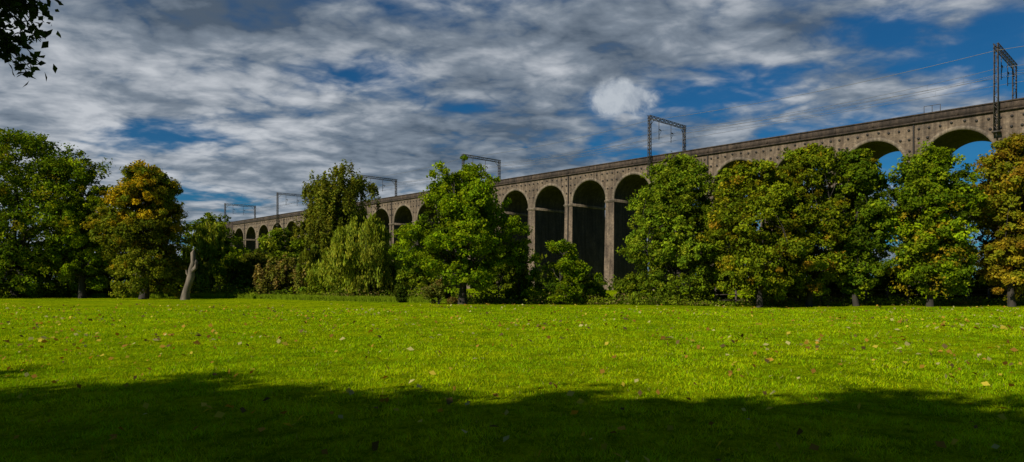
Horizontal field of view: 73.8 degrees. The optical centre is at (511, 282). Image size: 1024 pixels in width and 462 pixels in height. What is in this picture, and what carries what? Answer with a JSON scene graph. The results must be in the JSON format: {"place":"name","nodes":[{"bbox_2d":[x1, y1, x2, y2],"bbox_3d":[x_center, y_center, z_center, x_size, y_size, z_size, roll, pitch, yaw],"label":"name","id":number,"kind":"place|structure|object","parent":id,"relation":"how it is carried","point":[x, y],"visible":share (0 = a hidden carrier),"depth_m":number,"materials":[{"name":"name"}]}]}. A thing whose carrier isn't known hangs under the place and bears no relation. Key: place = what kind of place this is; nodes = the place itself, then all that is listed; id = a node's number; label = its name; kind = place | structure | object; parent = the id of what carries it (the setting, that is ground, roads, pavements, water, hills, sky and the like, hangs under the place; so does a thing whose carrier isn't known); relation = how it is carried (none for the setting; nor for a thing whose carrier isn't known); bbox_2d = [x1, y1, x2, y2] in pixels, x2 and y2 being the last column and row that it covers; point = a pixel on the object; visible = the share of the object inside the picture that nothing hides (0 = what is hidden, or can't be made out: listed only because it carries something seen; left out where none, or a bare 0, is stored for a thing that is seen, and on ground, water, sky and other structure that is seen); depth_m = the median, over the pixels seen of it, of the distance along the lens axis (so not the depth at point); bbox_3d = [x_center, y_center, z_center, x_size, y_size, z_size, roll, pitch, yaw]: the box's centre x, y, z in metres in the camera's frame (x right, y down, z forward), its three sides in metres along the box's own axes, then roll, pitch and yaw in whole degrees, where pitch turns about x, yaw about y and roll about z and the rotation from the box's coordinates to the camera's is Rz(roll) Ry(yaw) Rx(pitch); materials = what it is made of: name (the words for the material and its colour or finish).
{"place":"outdoors","nodes":[
{"label":"outdoors","id":0,"kind":"place"},
{"bbox_2d":[0,283,1023,461],"bbox_3d":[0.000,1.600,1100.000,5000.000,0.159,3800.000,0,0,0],"label":"grass field","id":1,"kind":"structure","parent":0,"point":[101,303],"depth_m":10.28,"materials":[{"name":"green plant"}]},
{"bbox_2d":[0,244,24,296],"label":"laurel shrub","id":2,"kind":"object","parent":1,"relation":"on","point":[3,281],"visible":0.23,"depth_m":72.51,"materials":[{"name":"green plant"}]},
{"bbox_2d":[0,0,62,86],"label":"oak tree","id":3,"kind":"object","parent":1,"relation":"on","point":[8,46],"visible":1,"depth_m":5.21,"materials":[{"name":"green plant"}]},
{"bbox_2d":[0,239,112,297],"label":"laurel shrub","id":4,"kind":"object","parent":1,"relation":"on","point":[51,279],"visible":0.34,"depth_m":71.46,"materials":[{"name":"green plant"}]},
{"bbox_2d":[0,127,136,297],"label":"oak tree","id":5,"kind":"object","parent":1,"relation":"on","point":[49,166],"visible":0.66,"depth_m":69.26,"materials":[{"name":"green plant"}]},
{"bbox_2d":[44,158,112,297],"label":"oak tree","id":6,"kind":"object","parent":1,"relation":"on","point":[86,259],"visible":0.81,"depth_m":69.14,"materials":[{"name":"green plant"}]},
{"bbox_2d":[73,262,132,295],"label":"laurel shrub","id":7,"kind":"object","parent":1,"relation":"on","point":[108,277],"visible":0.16,"depth_m":73.35,"materials":[{"name":"green plant"}]},
{"bbox_2d":[80,159,198,298],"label":"hornbeam tree","id":8,"kind":"object","parent":1,"relation":"on","point":[141,199],"visible":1,"depth_m":65.40,"materials":[{"name":"green plant"}]},
{"bbox_2d":[153,254,196,291],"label":"elder shrub","id":9,"kind":"object","parent":1,"relation":"on","point":[179,287],"visible":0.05,"depth_m":78.08,"materials":[{"name":"green plant"}]},
{"bbox_2d":[180,250,197,299],"bbox_3d":[-30.262,-0.622,64.000,1.724,4.944,0.915,0,0,0],"label":"dead tree trunk","id":10,"kind":"object","parent":1,"relation":"on","point":[190,274],"visible":0.94,"depth_m":63.78,"materials":[{"name":"grey wood"}]},
{"bbox_2d":[182,220,236,291],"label":"goat willow tree","id":11,"kind":"object","parent":1,"relation":"on","point":[210,235],"visible":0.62,"depth_m":78.39,"materials":[{"name":"green plant"}]},
{"bbox_2d":[179,212,252,256],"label":"oak tree","id":12,"kind":"object","parent":1,"relation":"on","point":[213,219],"visible":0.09,"depth_m":148.95,"materials":[{"name":"green plant"}]},
{"bbox_2d":[200,238,240,285],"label":"elder shrub","id":13,"kind":"object","parent":1,"relation":"on","point":[228,247],"visible":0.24,"depth_m":79.32,"materials":[{"name":"green plant"}]},
{"bbox_2d":[0,293,457,302],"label":"rough grass","id":14,"kind":"structure","parent":1,"relation":"on","point":[392,298],"depth_m":63.93,"materials":[{"name":"green plant"}]},
{"bbox_2d":[207,252,267,290],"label":"hawthorn shrub","id":15,"kind":"object","parent":1,"relation":"on","point":[225,269],"visible":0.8,"depth_m":76.33,"materials":[{"name":"green plant"}]},
{"bbox_2d":[230,249,289,291],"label":"hawthorn shrub","id":16,"kind":"object","parent":1,"relation":"on","point":[255,258],"visible":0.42,"depth_m":77.19,"materials":[{"name":"green plant"}]},
{"bbox_2d":[252,253,307,294],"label":"hawthorn shrub","id":17,"kind":"object","parent":1,"relation":"on","point":[277,274],"visible":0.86,"depth_m":68.98,"materials":[{"name":"green plant"}]},
{"bbox_2d":[253,227,306,282],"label":"alder tree","id":18,"kind":"object","parent":1,"relation":"on","point":[273,244],"visible":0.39,"depth_m":81.03,"materials":[{"name":"green plant"}]},
{"bbox_2d":[294,243,325,292],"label":"weeping willow tree","id":19,"kind":"object","parent":1,"relation":"on","point":[315,253],"visible":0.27,"depth_m":69.21,"materials":[{"name":"green plant"}]},
{"bbox_2d":[298,266,332,294],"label":"hawthorn shrub","id":20,"kind":"object","parent":1,"relation":"on","point":[318,286],"visible":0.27,"depth_m":65.29,"materials":[{"name":"green plant"}]},
{"bbox_2d":[288,159,380,258],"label":"willow tree","id":21,"kind":"object","parent":1,"relation":"on","point":[329,211],"visible":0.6,"depth_m":83.79,"materials":[{"name":"green plant"}]},
{"bbox_2d":[306,213,410,295],"bbox_3d":[-13.655,-2.303,62.162,7.803,8.224,7.993,0,0,42],"label":"weeping willow tree","id":22,"kind":"object","parent":1,"relation":"on","point":[361,260],"visible":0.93,"depth_m":60.30,"materials":[{"name":"green plant"}]},
{"bbox_2d":[393,283,407,301],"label":"box shrub","id":23,"kind":"object","parent":1,"relation":"on","point":[400,293],"visible":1,"depth_m":54.61,"materials":[{"name":"green plant"}]},
{"bbox_2d":[391,237,414,290],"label":"hazel shrub","id":24,"kind":"object","parent":1,"relation":"on","point":[396,245],"visible":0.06,"depth_m":67.39,"materials":[{"name":"green plant"}]},
{"bbox_2d":[395,261,443,295],"bbox_3d":[-8.337,-0.204,59.973,4.290,3.929,3.478,0,0,35],"label":"laurel shrub","id":25,"kind":"object","parent":1,"relation":"on","point":[420,280],"visible":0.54,"depth_m":59.19,"materials":[{"name":"green plant"}]},
{"bbox_2d":[422,279,457,303],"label":"laurel shrub","id":26,"kind":"object","parent":1,"relation":"on","point":[434,289],"visible":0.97,"depth_m":50.09,"materials":[{"name":"green plant"}]},
{"bbox_2d":[388,154,533,303],"bbox_3d":[-3.586,-3.831,49.632,10.504,11.190,10.158,0,0,0],"label":"field maple tree","id":27,"kind":"object","parent":1,"relation":"on","point":[469,209],"visible":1,"depth_m":48.42,"materials":[{"name":"green plant"}]},
{"bbox_2d":[3,249,985,293],"bbox_3d":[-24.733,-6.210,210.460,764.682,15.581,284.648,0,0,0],"label":"distant woodland","id":28,"kind":"object","parent":1,"relation":"on","point":[603,282],"visible":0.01,"depth_m":130.15,"materials":[{"name":"green plant"}]},
{"bbox_2d":[483,253,515,296],"bbox_3d":[-0.654,-0.573,60.209,3.797,4.667,4.054,0,0,0],"label":"hazel shrub","id":29,"kind":"object","parent":1,"relation":"on","point":[499,283],"visible":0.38,"depth_m":59.25,"materials":[{"name":"green plant"}]},
{"bbox_2d":[0,303,1023,461],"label":"fallen leaves","id":30,"kind":"object","parent":1,"relation":"on","point":[218,414],"visible":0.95,"depth_m":16.63,"materials":[{"name":"brown plant"}]},
{"bbox_2d":[1,284,1023,305],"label":"undergrowth","id":31,"kind":"object","parent":1,"relation":"on","point":[494,298],"visible":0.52,"depth_m":49.32,"materials":[{"name":"green plant"}]},
{"bbox_2d":[504,238,533,300],"bbox_3d":[0.728,-0.843,53.189,2.484,5.210,2.450,0,0,-41],"label":"hazel shrub","id":32,"kind":"object","parent":1,"relation":"on","point":[520,284],"visible":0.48,"depth_m":52.95,"materials":[{"name":"green plant"}]},
{"bbox_2d":[521,238,602,304],"bbox_3d":[3.526,-0.744,50.519,4.856,5.003,5.426,0,0,-24],"label":"hazel shrub","id":33,"kind":"object","parent":1,"relation":"on","point":[569,269],"visible":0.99,"depth_m":49.83,"materials":[{"name":"green plant"}]},
{"bbox_2d":[575,269,606,301],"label":"elder shrub","id":34,"kind":"object","parent":1,"relation":"on","point":[590,281],"visible":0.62,"depth_m":51.47,"materials":[{"name":"green plant"}]},
{"bbox_2d":[225,97,1023,291],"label":"brick railway viaduct","id":35,"kind":"object","parent":1,"relation":"on","point":[568,205],"visible":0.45,"depth_m":150.42,"materials":[{"name":"brick"}]},
{"bbox_2d":[224,203,255,224],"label":"overhead line gantry","id":36,"kind":"object","parent":35,"relation":"attached to","point":[225,204],"visible":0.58,"depth_m":300.06,"materials":[{"name":"grey metal"}]},
{"bbox_2d":[276,192,308,227],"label":"overhead line gantry","id":37,"kind":"object","parent":35,"relation":"attached to","point":[277,200],"visible":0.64,"depth_m":262.45,"materials":[{"name":"grey metal"}]},
{"bbox_2d":[360,175,397,214],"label":"overhead line gantry","id":38,"kind":"object","parent":35,"relation":"attached to","point":[395,181],"visible":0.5,"depth_m":225.57,"materials":[{"name":"grey metal"}]},
{"bbox_2d":[462,154,500,179],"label":"overhead line gantry","id":39,"kind":"object","parent":35,"relation":"attached to","point":[499,163],"visible":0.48,"depth_m":189.66,"materials":[{"name":"grey metal"}]},
{"bbox_2d":[229,46,1023,212],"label":"overhead line wires","id":40,"kind":"object","parent":35,"relation":"attached to","point":[723,123],"visible":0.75,"depth_m":131.57,"materials":[{"name":"grey metal"}]},
{"bbox_2d":[647,115,686,181],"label":"overhead line gantry","id":41,"kind":"object","parent":35,"relation":"attached to","point":[667,121],"visible":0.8,"depth_m":142.34,"materials":[{"name":"grey metal"}]},
{"bbox_2d":[991,42,1017,139],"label":"overhead line gantry","id":42,"kind":"object","parent":35,"relation":"attached to","point":[1006,55],"visible":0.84,"depth_m":99.17,"materials":[{"name":"grey metal"}]},
{"bbox_2d":[613,271,647,303],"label":"elder shrub","id":43,"kind":"object","parent":1,"relation":"on","point":[629,283],"visible":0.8,"depth_m":50.55,"materials":[{"name":"green plant"}]},
{"bbox_2d":[615,151,733,304],"bbox_3d":[12.466,-3.918,49.980,8.283,11.383,8.331,0,0,36],"label":"ash tree","id":44,"kind":"object","parent":1,"relation":"on","point":[669,238],"visible":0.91,"depth_m":48.50,"materials":[{"name":"green plant"}]},
{"bbox_2d":[705,267,748,299],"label":"hawthorn shrub","id":45,"kind":"object","parent":1,"relation":"on","point":[721,292],"visible":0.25,"depth_m":51.27,"materials":[{"name":"green plant"}]},
{"bbox_2d":[696,159,816,307],"bbox_3d":[16.401,-3.223,45.196,6.776,9.974,7.536,0,0,-26],"label":"sycamore tree","id":46,"kind":"object","parent":1,"relation":"on","point":[751,249],"visible":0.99,"depth_m":44.25,"materials":[{"name":"green plant"}]},
{"bbox_2d":[744,275,814,299],"bbox_3d":[20.821,-0.006,52.681,4.581,3.525,4.911,0,0,-21],"label":"hawthorn shrub","id":47,"kind":"object","parent":1,"relation":"on","point":[795,296],"visible":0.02,"depth_m":51.69,"materials":[{"name":"green plant"}]},
{"bbox_2d":[767,143,852,306],"bbox_3d":[20.171,-3.863,46.687,5.956,11.287,6.423,0,0,0],"label":"sycamore tree","id":48,"kind":"object","parent":1,"relation":"on","point":[812,165],"visible":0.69,"depth_m":45.20,"materials":[{"name":"green plant"}]},
{"bbox_2d":[816,268,883,299],"bbox_3d":[25.554,-0.022,53.205,4.751,3.559,4.828,0,0,0],"label":"hawthorn shrub","id":49,"kind":"object","parent":1,"relation":"on","point":[831,285],"visible":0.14,"depth_m":52.67,"materials":[{"name":"green plant"}]},
{"bbox_2d":[815,148,896,305],"bbox_3d":[23.215,-3.664,46.108,4.981,10.906,5.343,0,0,0],"label":"sycamore tree","id":50,"kind":"object","parent":1,"relation":"on","point":[865,233],"visible":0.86,"depth_m":45.10,"materials":[{"name":"green plant"}]},
{"bbox_2d":[714,288,1023,305],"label":"post and rail fence","id":51,"kind":"object","parent":1,"relation":"on","point":[989,294],"visible":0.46,"depth_m":48.28,"materials":[{"name":"brown wood"}]},
{"bbox_2d":[868,266,936,299],"bbox_3d":[29.790,0.179,52.850,5.169,3.155,4.709,0,0,0],"label":"hawthorn shrub","id":52,"kind":"object","parent":1,"relation":"on","point":[886,280],"visible":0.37,"depth_m":52.05,"materials":[{"name":"green plant"}]},
{"bbox_2d":[880,140,989,306],"bbox_3d":[27.624,-3.819,45.008,7.116,11.177,6.552,0,0,0],"label":"sycamore tree","id":53,"kind":"object","parent":1,"relation":"on","point":[936,247],"visible":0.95,"depth_m":43.80,"materials":[{"name":"green plant"}]},
{"bbox_2d":[938,266,1006,299],"bbox_3d":[35.537,0.033,53.065,5.469,3.443,4.071,0,0,36],"label":"hawthorn shrub","id":54,"kind":"object","parent":1,"relation":"on","point":[978,285],"visible":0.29,"depth_m":51.89,"materials":[{"name":"green plant"}]},
{"bbox_2d":[964,132,1023,306],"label":"tree","id":55,"kind":"object","parent":1,"relation":"on","point":[1001,261],"visible":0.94,"depth_m":43.83,"materials":[{"name":"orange plant"}]},
{"bbox_2d":[0,0,1023,281],"label":"sky","id":56,"kind":"structure","parent":0,"point":[237,101],"materials":[{"name":"blue"}]}
]}

